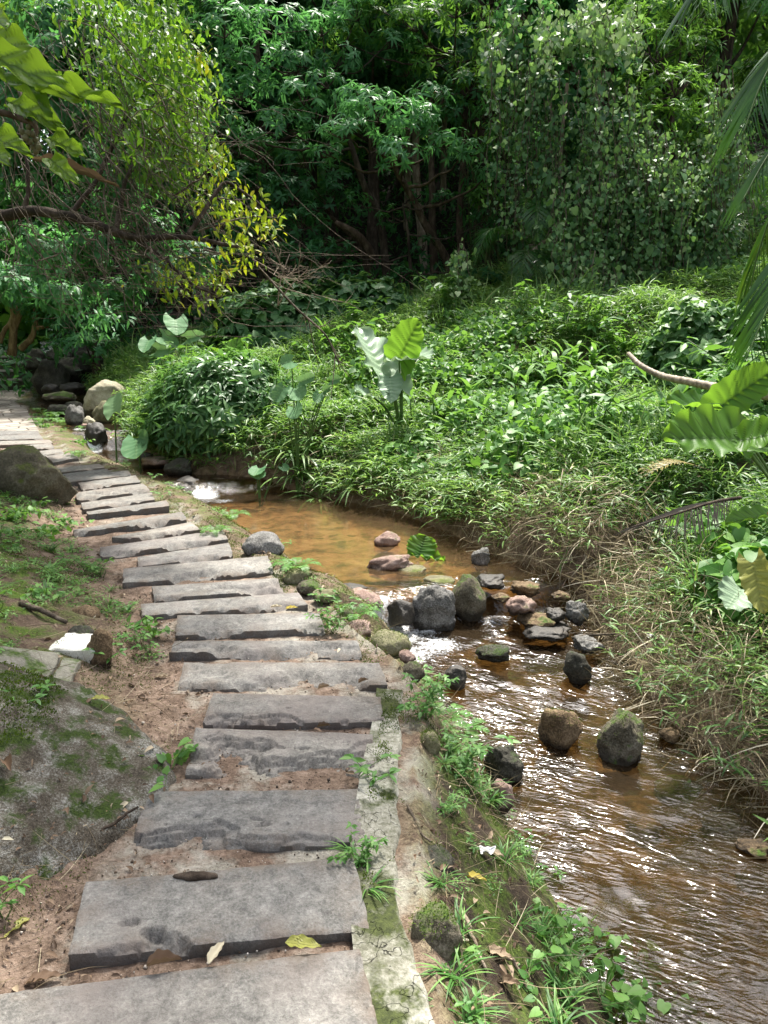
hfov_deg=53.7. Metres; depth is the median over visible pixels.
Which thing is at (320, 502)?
sedge
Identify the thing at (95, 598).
weed
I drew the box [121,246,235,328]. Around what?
leafy spray
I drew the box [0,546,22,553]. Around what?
weed
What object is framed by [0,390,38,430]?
path
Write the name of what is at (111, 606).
grass tuft
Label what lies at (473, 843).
weed
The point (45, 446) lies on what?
stone slab
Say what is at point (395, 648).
rock
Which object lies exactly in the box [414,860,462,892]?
grass tuft
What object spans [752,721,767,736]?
weed
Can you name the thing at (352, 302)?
weed
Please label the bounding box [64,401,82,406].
rock
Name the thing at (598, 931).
weed
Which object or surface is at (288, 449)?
sedge
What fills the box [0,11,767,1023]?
ground
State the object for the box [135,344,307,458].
leafy shrub
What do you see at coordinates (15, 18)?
forest tree
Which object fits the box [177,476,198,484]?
rock
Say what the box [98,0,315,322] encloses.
forest tree
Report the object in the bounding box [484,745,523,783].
rock
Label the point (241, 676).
stone slab
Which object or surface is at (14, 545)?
weed
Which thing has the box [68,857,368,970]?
stone slab
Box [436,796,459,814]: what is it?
grass tuft
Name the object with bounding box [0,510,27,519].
weed
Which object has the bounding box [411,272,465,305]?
weed
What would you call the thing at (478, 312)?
grass tuft
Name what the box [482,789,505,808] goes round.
weed
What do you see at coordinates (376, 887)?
grass tuft
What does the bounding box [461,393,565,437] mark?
broad bladed plant
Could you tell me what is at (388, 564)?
rock
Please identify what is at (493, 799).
grass tuft
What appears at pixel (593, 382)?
weed
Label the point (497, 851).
fallen leaf
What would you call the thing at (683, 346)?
weed
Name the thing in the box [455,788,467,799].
weed
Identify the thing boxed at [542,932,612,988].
grass tuft
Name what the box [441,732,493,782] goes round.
weed
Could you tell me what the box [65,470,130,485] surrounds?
stone slab
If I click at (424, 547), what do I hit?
fallen leaf
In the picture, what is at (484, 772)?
grass tuft
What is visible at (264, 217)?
leafy spray
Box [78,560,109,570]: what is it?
grass tuft
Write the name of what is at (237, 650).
stone slab
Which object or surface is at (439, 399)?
broad bladed plant
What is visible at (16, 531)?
weed
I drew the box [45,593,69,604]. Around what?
weed
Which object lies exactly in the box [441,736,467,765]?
grass tuft
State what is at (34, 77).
leafy branch
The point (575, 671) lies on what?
rock
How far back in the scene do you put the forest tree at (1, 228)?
20.14 m
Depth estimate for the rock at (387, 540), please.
6.69 m
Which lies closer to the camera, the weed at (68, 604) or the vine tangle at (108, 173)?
the weed at (68, 604)
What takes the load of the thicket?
on the ground at (720, 953)
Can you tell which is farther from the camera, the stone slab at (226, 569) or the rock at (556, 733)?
the stone slab at (226, 569)
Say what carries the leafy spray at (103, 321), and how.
hanging from the overhanging tree at (160, 54)
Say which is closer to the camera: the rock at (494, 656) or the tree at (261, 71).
the rock at (494, 656)
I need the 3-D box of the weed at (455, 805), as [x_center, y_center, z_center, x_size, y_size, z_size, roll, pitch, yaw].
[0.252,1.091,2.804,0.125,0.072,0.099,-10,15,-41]
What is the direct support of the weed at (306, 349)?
on the ground at (720, 953)
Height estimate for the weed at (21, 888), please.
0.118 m
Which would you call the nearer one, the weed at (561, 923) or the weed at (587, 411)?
the weed at (561, 923)
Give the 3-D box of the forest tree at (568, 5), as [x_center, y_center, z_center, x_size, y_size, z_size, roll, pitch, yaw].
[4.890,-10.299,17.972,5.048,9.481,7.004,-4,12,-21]
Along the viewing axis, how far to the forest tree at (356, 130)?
28.58 m
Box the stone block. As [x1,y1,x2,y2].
[49,633,94,662]
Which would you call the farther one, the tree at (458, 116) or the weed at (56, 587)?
the tree at (458, 116)
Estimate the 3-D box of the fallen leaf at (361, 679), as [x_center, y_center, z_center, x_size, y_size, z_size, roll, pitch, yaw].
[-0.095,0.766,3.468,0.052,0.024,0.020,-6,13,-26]
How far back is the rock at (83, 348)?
19.08 m
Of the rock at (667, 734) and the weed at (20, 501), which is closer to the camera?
the rock at (667, 734)
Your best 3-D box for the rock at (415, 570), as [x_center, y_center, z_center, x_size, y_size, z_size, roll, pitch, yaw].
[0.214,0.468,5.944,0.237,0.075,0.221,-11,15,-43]
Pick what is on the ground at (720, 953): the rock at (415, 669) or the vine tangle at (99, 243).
the rock at (415, 669)
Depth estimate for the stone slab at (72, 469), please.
8.67 m
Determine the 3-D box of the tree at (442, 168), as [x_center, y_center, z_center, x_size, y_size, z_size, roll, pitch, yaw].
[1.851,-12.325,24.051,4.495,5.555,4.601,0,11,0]
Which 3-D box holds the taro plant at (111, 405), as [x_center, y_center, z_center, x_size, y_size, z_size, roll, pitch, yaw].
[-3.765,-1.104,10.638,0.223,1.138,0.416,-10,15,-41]
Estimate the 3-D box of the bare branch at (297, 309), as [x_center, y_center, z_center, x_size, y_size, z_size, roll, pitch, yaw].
[-0.644,-1.622,6.946,0.814,1.114,0.460,9,14,37]
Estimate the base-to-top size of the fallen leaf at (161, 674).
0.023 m
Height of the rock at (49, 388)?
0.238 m
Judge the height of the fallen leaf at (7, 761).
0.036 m
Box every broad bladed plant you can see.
[392,382,458,429]
[443,377,485,423]
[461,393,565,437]
[502,363,563,391]
[513,340,567,384]
[530,338,575,390]
[551,340,597,385]
[557,363,616,400]
[560,335,621,375]
[575,353,629,398]
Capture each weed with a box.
[0,504,42,520]
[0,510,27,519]
[0,539,9,549]
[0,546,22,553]
[0,587,15,610]
[0,606,17,622]
[0,683,51,704]
[0,874,33,919]
[1,524,25,537]
[2,527,25,536]
[3,504,49,521]
[3,540,24,550]
[3,638,21,647]
[7,533,33,541]
[8,498,30,505]
[9,557,43,568]
[12,495,29,501]
[20,583,58,602]
[22,497,53,506]
[26,521,78,540]
[26,524,50,540]
[27,679,55,692]
[31,538,60,552]
[34,566,67,578]
[35,423,53,427]
[36,572,63,582]
[41,568,64,581]
[42,575,70,585]
[44,510,64,517]
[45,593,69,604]
[47,583,80,601]
[52,513,94,527]
[54,552,78,563]
[55,555,81,569]
[56,588,74,598]
[64,602,84,607]
[65,573,97,586]
[66,584,94,599]
[67,576,85,584]
[69,438,94,445]
[69,556,101,572]
[70,545,92,552]
[75,562,100,576]
[78,591,108,603]
[80,557,113,577]
[82,642,126,662]
[97,602,127,616]
[112,630,140,642]
[113,600,136,612]
[115,620,152,645]
[121,614,173,636]
[130,632,159,655]
[133,648,165,661]
[138,737,198,792]
[148,350,195,380]
[150,491,170,500]
[162,341,207,362]
[178,330,244,355]
[182,346,250,368]
[206,506,226,511]
[210,335,264,351]
[270,557,296,569]
[288,339,334,367]
[304,605,356,632]
[307,588,338,605]
[320,314,388,363]
[324,294,373,322]
[327,595,361,616]
[327,821,388,868]
[338,402,406,417]
[340,752,401,785]
[342,296,390,335]
[364,598,383,612]
[396,673,450,720]
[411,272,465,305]
[418,664,459,699]
[425,404,514,446]
[426,273,492,307]
[436,733,457,748]
[440,723,462,740]
[440,793,472,817]
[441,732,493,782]
[444,944,486,965]
[446,732,467,750]
[449,875,473,894]
[453,985,488,1023]
[455,723,520,757]
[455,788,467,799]
[457,750,468,764]
[466,832,490,852]
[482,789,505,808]
[485,873,505,895]
[495,279,572,317]
[508,835,531,859]
[509,828,533,841]
[517,944,545,1016]
[518,902,585,978]
[528,869,542,886]
[531,291,632,340]
[532,897,587,940]
[537,863,565,879]
[538,356,669,434]
[547,904,582,932]
[557,902,614,958]
[557,1011,572,1023]
[566,918,593,946]
[568,943,654,1023]
[570,402,613,419]
[585,920,648,978]
[587,311,642,355]
[589,934,670,1016]
[594,979,653,1023]
[614,940,708,1023]
[624,973,702,1023]
[645,578,677,591]
[661,339,756,377]
[670,336,767,372]
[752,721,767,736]
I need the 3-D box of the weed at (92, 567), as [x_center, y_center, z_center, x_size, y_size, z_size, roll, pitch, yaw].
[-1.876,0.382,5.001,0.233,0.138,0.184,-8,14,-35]
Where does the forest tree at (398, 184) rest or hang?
on the ground at (720, 953)
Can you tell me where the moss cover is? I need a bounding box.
[0,445,645,1022]
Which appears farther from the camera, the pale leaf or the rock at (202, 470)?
the rock at (202, 470)
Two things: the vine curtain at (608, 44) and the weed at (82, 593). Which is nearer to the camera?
the weed at (82, 593)
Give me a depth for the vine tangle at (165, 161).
5.54 m
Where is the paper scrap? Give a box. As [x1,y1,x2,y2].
[477,845,495,854]
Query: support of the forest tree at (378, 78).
on the ground at (720, 953)
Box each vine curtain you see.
[474,38,568,286]
[476,2,576,145]
[516,58,621,225]
[523,0,647,99]
[533,149,579,270]
[537,156,631,292]
[544,244,654,304]
[571,61,683,286]
[606,147,698,291]
[624,119,716,275]
[665,151,739,285]
[694,65,765,267]
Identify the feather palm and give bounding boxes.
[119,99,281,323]
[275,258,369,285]
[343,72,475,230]
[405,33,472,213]
[470,196,581,294]
[632,176,767,283]
[654,0,767,376]
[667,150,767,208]
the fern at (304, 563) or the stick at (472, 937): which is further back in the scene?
the fern at (304, 563)
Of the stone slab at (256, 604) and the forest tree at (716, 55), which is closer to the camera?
the stone slab at (256, 604)
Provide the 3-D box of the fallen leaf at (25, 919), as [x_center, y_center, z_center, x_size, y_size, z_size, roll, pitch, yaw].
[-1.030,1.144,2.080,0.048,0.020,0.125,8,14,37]
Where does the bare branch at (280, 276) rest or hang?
attached to the vine tangle at (108, 173)
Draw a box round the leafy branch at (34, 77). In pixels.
[0,3,124,186]
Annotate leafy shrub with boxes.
[196,277,345,359]
[308,271,420,344]
[673,538,767,648]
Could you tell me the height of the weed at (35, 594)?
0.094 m
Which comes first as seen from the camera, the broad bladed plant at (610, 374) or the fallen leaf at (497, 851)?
the fallen leaf at (497, 851)
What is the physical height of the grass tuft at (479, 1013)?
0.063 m
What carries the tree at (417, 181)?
on the ground at (720, 953)
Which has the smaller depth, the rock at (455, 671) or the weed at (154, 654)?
the weed at (154, 654)
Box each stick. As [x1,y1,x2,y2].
[18,599,67,623]
[101,806,138,829]
[406,804,430,841]
[461,911,486,969]
[498,946,527,989]
[571,632,622,638]
[600,601,610,654]
[652,587,660,660]
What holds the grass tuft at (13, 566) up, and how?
on the ground at (720, 953)
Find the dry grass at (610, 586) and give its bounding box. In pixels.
[204,414,767,871]
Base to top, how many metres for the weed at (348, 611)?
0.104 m
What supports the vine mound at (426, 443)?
on the ground at (720, 953)
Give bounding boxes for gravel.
[0,571,391,988]
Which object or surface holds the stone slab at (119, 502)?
on the ground at (720, 953)
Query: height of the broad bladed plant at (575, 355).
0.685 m
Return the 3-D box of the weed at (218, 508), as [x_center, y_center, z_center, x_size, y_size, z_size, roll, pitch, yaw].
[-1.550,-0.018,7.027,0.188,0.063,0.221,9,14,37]
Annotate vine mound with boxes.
[362,429,443,483]
[621,295,767,391]
[650,362,767,455]
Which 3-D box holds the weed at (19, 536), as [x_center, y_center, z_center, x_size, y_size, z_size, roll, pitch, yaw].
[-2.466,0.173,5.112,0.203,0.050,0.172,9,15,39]
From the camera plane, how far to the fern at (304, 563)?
5.04 m
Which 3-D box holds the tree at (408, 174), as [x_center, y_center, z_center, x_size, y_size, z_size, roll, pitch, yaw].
[0.719,-10.892,23.325,4.607,4.361,4.611,0,11,0]
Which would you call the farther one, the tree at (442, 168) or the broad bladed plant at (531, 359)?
the tree at (442, 168)
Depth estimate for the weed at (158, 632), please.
4.10 m
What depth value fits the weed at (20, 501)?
6.47 m
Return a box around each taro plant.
[103,392,121,462]
[121,428,148,467]
[138,313,204,369]
[210,338,243,359]
[247,362,260,400]
[248,463,289,505]
[271,354,340,492]
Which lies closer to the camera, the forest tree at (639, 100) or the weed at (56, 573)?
the weed at (56, 573)
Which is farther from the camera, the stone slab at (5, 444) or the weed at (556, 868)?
the stone slab at (5, 444)
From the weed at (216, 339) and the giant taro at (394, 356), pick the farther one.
the weed at (216, 339)
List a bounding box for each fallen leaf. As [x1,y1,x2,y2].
[0,753,11,770]
[3,917,29,937]
[24,969,62,984]
[91,694,110,698]
[146,949,181,966]
[155,672,167,676]
[207,941,223,963]
[285,934,321,948]
[317,721,329,726]
[318,683,329,688]
[358,677,367,682]
[406,534,445,561]
[467,870,486,880]
[486,944,513,959]
[492,846,503,856]
[499,970,520,984]
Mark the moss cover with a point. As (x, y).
(30, 677)
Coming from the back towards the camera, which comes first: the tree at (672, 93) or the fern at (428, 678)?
the tree at (672, 93)
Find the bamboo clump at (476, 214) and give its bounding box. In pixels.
[452,79,567,288]
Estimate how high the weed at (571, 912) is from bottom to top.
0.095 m
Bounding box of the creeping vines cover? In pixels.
[93,251,767,589]
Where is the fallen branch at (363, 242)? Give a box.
[335,220,376,261]
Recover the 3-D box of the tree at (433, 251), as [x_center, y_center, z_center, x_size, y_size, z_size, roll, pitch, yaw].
[1.299,-7.702,17.363,2.566,5.904,1.451,0,11,0]
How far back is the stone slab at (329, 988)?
1.85 m
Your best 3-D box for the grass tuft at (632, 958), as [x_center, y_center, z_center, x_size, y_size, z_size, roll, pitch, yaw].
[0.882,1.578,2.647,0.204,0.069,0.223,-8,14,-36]
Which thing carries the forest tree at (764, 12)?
on the ground at (720, 953)
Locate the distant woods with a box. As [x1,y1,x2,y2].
[0,0,767,359]
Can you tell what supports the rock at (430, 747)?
on the ground at (720, 953)
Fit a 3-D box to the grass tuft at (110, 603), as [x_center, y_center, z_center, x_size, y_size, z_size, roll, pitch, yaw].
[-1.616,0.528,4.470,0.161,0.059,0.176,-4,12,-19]
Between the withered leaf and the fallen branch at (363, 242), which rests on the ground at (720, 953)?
the fallen branch at (363, 242)
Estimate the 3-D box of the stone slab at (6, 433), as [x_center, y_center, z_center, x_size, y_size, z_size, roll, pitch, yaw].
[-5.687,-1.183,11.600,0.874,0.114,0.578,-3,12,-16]
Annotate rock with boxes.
[0,445,77,504]
[0,663,176,879]
[23,348,45,375]
[30,359,70,395]
[41,384,59,393]
[42,391,76,404]
[46,348,72,360]
[47,404,67,415]
[59,357,82,382]
[59,382,85,394]
[62,345,91,357]
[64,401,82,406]
[64,404,84,424]
[68,625,93,633]
[72,604,100,617]
[74,350,103,379]
[83,379,125,417]
[83,416,94,423]
[84,422,107,445]
[86,628,112,668]
[92,400,122,422]
[137,452,152,461]
[141,456,171,467]
[164,457,191,475]
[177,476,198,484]
[191,463,216,474]
[241,531,284,555]
[282,568,311,584]
[296,579,321,595]
[312,589,339,603]
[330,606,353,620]
[344,583,367,588]
[348,619,370,637]
[352,587,383,609]
[366,554,413,575]
[371,629,411,658]
[374,531,399,550]
[387,599,414,626]
[396,565,426,576]
[398,649,415,663]
[402,661,424,682]
[410,901,462,960]
[412,585,455,630]
[421,731,440,755]
[424,575,454,582]
[428,844,454,872]
[445,665,466,690]
[452,574,485,621]
[471,547,489,570]
[475,644,509,662]
[476,574,504,588]
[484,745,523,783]
[488,778,514,814]
[491,592,510,602]
[505,595,536,615]
[510,581,539,597]
[517,612,555,627]
[523,621,571,641]
[538,708,582,749]
[546,607,564,622]
[551,590,570,600]
[563,651,591,684]
[565,600,589,625]
[573,634,604,653]
[596,708,643,766]
[659,727,679,743]
[735,838,767,856]
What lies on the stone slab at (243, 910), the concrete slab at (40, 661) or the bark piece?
the bark piece
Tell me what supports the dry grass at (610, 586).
on the ground at (720, 953)
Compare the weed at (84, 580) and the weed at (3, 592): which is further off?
the weed at (84, 580)
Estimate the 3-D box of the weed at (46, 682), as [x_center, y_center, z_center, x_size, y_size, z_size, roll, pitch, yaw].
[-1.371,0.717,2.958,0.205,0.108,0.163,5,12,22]
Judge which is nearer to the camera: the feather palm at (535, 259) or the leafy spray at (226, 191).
the leafy spray at (226, 191)
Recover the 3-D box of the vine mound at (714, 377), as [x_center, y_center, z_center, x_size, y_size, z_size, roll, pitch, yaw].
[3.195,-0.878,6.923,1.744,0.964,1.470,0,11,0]
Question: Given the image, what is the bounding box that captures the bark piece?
[173,871,217,880]
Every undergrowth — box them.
[0,44,767,396]
[83,230,767,841]
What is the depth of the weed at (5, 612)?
3.77 m
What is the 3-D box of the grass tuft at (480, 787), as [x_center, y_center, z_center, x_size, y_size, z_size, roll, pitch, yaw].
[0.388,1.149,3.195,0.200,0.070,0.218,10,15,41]
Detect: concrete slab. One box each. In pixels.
[0,646,60,676]
[54,658,80,681]
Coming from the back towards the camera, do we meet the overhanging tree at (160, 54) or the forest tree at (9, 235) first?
the forest tree at (9, 235)
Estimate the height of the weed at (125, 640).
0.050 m
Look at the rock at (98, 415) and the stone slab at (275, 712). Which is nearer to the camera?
the stone slab at (275, 712)
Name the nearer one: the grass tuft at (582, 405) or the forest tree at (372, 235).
the grass tuft at (582, 405)
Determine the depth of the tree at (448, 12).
15.80 m
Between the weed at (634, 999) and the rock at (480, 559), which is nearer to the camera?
the weed at (634, 999)
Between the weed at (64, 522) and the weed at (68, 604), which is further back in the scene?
the weed at (64, 522)
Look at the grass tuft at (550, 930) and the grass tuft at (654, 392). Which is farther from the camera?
the grass tuft at (654, 392)
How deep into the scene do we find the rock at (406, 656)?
3.82 m
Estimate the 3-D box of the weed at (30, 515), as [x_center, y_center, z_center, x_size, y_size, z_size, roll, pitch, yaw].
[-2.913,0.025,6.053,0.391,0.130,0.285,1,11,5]
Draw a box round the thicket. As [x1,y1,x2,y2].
[0,0,227,317]
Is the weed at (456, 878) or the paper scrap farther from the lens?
the paper scrap
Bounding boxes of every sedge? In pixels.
[243,434,320,464]
[255,465,321,494]
[260,436,331,471]
[276,428,355,458]
[285,486,348,513]
[298,463,351,492]
[310,425,373,454]
[320,477,393,504]
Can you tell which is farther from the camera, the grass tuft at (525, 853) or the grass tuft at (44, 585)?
the grass tuft at (44, 585)
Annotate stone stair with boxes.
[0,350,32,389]
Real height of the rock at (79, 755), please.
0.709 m
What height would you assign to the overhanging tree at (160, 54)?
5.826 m
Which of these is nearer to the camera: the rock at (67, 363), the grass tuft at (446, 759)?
the grass tuft at (446, 759)
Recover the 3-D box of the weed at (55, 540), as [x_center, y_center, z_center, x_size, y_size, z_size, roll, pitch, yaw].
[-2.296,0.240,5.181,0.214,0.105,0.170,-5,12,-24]
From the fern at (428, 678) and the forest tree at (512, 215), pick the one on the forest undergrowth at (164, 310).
the forest tree at (512, 215)
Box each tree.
[0,0,104,339]
[0,0,277,296]
[0,1,92,261]
[0,21,32,230]
[0,222,10,248]
[0,258,62,355]
[1,0,206,319]
[19,140,143,385]
[75,0,312,336]
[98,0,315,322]
[122,0,410,288]
[143,0,232,177]
[156,50,372,279]
[176,0,452,251]
[181,0,423,276]
[242,0,492,278]
[244,0,350,232]
[287,69,458,204]
[303,79,502,276]
[310,0,531,266]
[317,46,367,153]
[317,182,508,295]
[354,0,486,284]
[364,0,596,268]
[385,35,491,285]
[427,0,572,197]
[438,71,525,268]
[453,0,572,241]
[481,0,698,272]
[487,0,699,105]
[521,0,676,206]
[558,83,568,287]
[604,0,734,252]
[615,0,767,184]
[621,11,736,160]
[687,4,720,145]
[719,0,767,115]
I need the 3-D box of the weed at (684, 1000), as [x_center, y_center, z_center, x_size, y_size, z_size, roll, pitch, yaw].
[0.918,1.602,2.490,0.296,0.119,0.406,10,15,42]
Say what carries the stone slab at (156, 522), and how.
on the ground at (720, 953)
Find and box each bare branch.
[252,255,364,330]
[261,238,331,305]
[263,273,353,394]
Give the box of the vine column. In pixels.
[440,237,482,317]
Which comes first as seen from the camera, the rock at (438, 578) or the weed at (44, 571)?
the weed at (44, 571)
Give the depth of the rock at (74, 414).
12.27 m
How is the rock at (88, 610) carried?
on the ground at (720, 953)
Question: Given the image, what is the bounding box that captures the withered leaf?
[736,547,767,613]
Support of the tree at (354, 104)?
on the ground at (720, 953)
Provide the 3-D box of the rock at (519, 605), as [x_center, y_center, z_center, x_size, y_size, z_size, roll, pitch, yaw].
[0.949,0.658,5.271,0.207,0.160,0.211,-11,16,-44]
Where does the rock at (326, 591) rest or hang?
on the ground at (720, 953)
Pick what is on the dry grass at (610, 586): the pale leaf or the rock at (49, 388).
the pale leaf
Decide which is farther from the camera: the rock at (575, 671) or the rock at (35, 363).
the rock at (35, 363)
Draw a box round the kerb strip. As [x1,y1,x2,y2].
[350,688,434,1023]
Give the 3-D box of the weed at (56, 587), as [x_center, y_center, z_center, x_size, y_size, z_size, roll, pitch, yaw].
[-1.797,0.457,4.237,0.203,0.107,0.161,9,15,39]
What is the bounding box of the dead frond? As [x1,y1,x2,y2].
[615,496,741,549]
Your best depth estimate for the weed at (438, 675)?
4.23 m
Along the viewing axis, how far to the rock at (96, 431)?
11.52 m
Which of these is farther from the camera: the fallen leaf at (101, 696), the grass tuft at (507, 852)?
the fallen leaf at (101, 696)
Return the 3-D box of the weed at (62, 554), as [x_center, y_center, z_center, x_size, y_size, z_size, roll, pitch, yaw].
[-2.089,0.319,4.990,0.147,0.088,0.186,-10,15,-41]
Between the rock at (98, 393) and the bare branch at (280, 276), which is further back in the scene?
the rock at (98, 393)
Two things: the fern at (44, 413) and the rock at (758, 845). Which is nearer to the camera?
the rock at (758, 845)
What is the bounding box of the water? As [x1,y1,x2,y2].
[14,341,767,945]
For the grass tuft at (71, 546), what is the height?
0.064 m
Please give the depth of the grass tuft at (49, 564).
4.66 m
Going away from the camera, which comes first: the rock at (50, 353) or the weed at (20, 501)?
the weed at (20, 501)
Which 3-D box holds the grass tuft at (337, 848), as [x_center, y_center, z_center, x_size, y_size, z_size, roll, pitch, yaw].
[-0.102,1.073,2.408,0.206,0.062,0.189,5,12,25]
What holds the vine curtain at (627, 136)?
hanging from the tree at (574, 67)
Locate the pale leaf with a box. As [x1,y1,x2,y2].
[717,576,751,611]
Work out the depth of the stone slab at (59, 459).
9.29 m
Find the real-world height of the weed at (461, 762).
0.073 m
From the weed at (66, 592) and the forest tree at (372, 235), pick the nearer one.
the weed at (66, 592)
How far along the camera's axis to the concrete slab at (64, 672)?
3.36 m
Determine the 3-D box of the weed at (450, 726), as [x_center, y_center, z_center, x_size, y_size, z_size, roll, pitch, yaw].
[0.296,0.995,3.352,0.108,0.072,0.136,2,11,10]
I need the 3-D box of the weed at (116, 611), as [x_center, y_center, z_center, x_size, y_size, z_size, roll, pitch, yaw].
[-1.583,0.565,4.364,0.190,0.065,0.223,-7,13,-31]
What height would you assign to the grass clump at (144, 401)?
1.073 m
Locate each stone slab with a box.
[0,430,38,435]
[0,434,42,440]
[0,440,52,447]
[0,949,377,1023]
[30,443,53,450]
[40,449,63,456]
[45,453,78,465]
[58,464,104,473]
[62,469,110,476]
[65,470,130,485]
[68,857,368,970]
[73,512,186,536]
[76,484,150,504]
[78,475,140,491]
[81,493,154,513]
[87,500,168,519]
[100,530,227,560]
[112,522,199,543]
[122,556,273,588]
[134,789,364,852]
[137,543,232,566]
[141,592,307,619]
[152,578,283,602]
[169,640,361,660]
[176,612,324,640]
[179,662,387,692]
[185,727,374,779]
[203,693,383,730]
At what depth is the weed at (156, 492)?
7.26 m
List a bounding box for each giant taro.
[352,317,434,430]
[661,361,767,524]
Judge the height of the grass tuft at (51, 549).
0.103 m
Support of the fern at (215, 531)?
on the ground at (720, 953)
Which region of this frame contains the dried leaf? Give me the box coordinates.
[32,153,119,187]
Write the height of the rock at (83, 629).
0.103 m
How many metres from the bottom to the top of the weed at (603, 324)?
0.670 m
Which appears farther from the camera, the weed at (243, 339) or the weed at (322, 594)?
the weed at (243, 339)
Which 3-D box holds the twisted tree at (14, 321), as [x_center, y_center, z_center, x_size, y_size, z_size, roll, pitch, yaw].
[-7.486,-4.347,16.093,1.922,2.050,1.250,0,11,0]
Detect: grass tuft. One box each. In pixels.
[0,525,19,536]
[4,562,20,571]
[23,574,77,594]
[30,558,73,571]
[34,539,70,552]
[60,543,81,552]
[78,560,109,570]
[84,566,110,576]
[96,595,119,605]
[99,604,121,612]
[103,583,119,591]
[112,599,140,613]
[276,316,359,349]
[324,837,379,856]
[362,856,401,902]
[410,943,495,998]
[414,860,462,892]
[428,976,513,1023]
[430,690,453,703]
[435,751,457,769]
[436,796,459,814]
[440,892,503,947]
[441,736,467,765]
[445,790,466,815]
[451,308,496,323]
[463,776,487,797]
[465,742,485,769]
[465,768,507,795]
[477,763,494,779]
[478,779,513,809]
[487,837,535,868]
[508,901,548,932]
[517,840,534,859]
[521,865,546,890]
[527,907,564,950]
[529,982,605,1023]
[535,388,659,414]
[541,950,580,1002]
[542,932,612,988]
[549,970,602,1023]
[561,930,594,959]
[596,326,649,357]
[612,382,670,398]
[616,934,671,981]
[737,695,766,713]
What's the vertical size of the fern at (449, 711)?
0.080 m
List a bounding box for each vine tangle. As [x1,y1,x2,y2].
[0,5,430,340]
[0,201,254,326]
[79,94,312,315]
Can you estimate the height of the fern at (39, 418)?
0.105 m
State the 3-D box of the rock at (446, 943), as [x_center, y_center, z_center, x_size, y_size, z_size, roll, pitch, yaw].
[0.145,1.193,2.106,0.147,0.203,0.132,0,11,0]
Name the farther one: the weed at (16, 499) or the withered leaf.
the weed at (16, 499)
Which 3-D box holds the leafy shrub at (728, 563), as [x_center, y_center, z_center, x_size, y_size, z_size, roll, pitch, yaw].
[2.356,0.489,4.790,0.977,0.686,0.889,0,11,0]
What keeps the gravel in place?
on the ground at (720, 953)
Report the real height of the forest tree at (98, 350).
5.360 m
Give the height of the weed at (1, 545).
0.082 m
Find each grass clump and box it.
[129,384,163,435]
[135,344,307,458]
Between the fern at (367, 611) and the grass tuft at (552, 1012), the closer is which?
the grass tuft at (552, 1012)
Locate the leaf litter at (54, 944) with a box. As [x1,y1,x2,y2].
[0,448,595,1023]
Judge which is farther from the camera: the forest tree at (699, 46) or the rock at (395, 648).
the forest tree at (699, 46)
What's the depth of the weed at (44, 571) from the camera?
4.51 m
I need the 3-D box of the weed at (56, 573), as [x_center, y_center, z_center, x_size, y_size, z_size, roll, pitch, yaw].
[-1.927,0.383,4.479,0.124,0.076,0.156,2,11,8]
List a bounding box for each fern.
[28,417,48,422]
[43,411,63,416]
[43,413,64,417]
[64,450,89,456]
[200,525,233,535]
[218,509,252,519]
[269,557,320,575]
[334,603,380,621]
[416,669,433,684]
[433,702,475,732]
[448,715,489,737]
[635,458,714,476]
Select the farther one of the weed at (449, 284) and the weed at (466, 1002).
the weed at (449, 284)
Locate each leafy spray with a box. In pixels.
[19,241,136,347]
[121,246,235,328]
[169,143,266,222]
[171,44,215,82]
[191,187,295,293]
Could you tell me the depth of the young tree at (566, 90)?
13.24 m
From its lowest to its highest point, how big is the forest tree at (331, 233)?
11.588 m
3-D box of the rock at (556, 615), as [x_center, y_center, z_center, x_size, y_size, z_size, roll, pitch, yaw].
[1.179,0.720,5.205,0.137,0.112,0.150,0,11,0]
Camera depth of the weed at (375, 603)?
4.97 m
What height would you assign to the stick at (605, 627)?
0.298 m
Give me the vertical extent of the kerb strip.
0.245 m
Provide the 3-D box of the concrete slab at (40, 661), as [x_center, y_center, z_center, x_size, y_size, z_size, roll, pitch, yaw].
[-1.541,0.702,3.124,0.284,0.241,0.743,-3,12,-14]
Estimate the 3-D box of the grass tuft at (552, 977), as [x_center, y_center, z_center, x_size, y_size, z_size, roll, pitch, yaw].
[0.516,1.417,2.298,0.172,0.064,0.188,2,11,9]
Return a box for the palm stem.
[626,352,767,400]
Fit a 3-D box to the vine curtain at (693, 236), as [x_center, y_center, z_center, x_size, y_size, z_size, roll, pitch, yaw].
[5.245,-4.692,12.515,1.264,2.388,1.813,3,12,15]
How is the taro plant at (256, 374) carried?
on the ground at (720, 953)
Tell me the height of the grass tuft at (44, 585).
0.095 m
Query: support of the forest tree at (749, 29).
on the ground at (720, 953)
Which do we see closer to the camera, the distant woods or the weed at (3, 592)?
the weed at (3, 592)
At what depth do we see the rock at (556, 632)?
5.02 m
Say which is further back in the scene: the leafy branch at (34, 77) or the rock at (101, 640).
the rock at (101, 640)
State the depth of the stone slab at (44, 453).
9.75 m
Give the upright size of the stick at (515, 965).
0.096 m
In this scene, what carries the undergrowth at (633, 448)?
on the ground at (720, 953)
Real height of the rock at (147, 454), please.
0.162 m

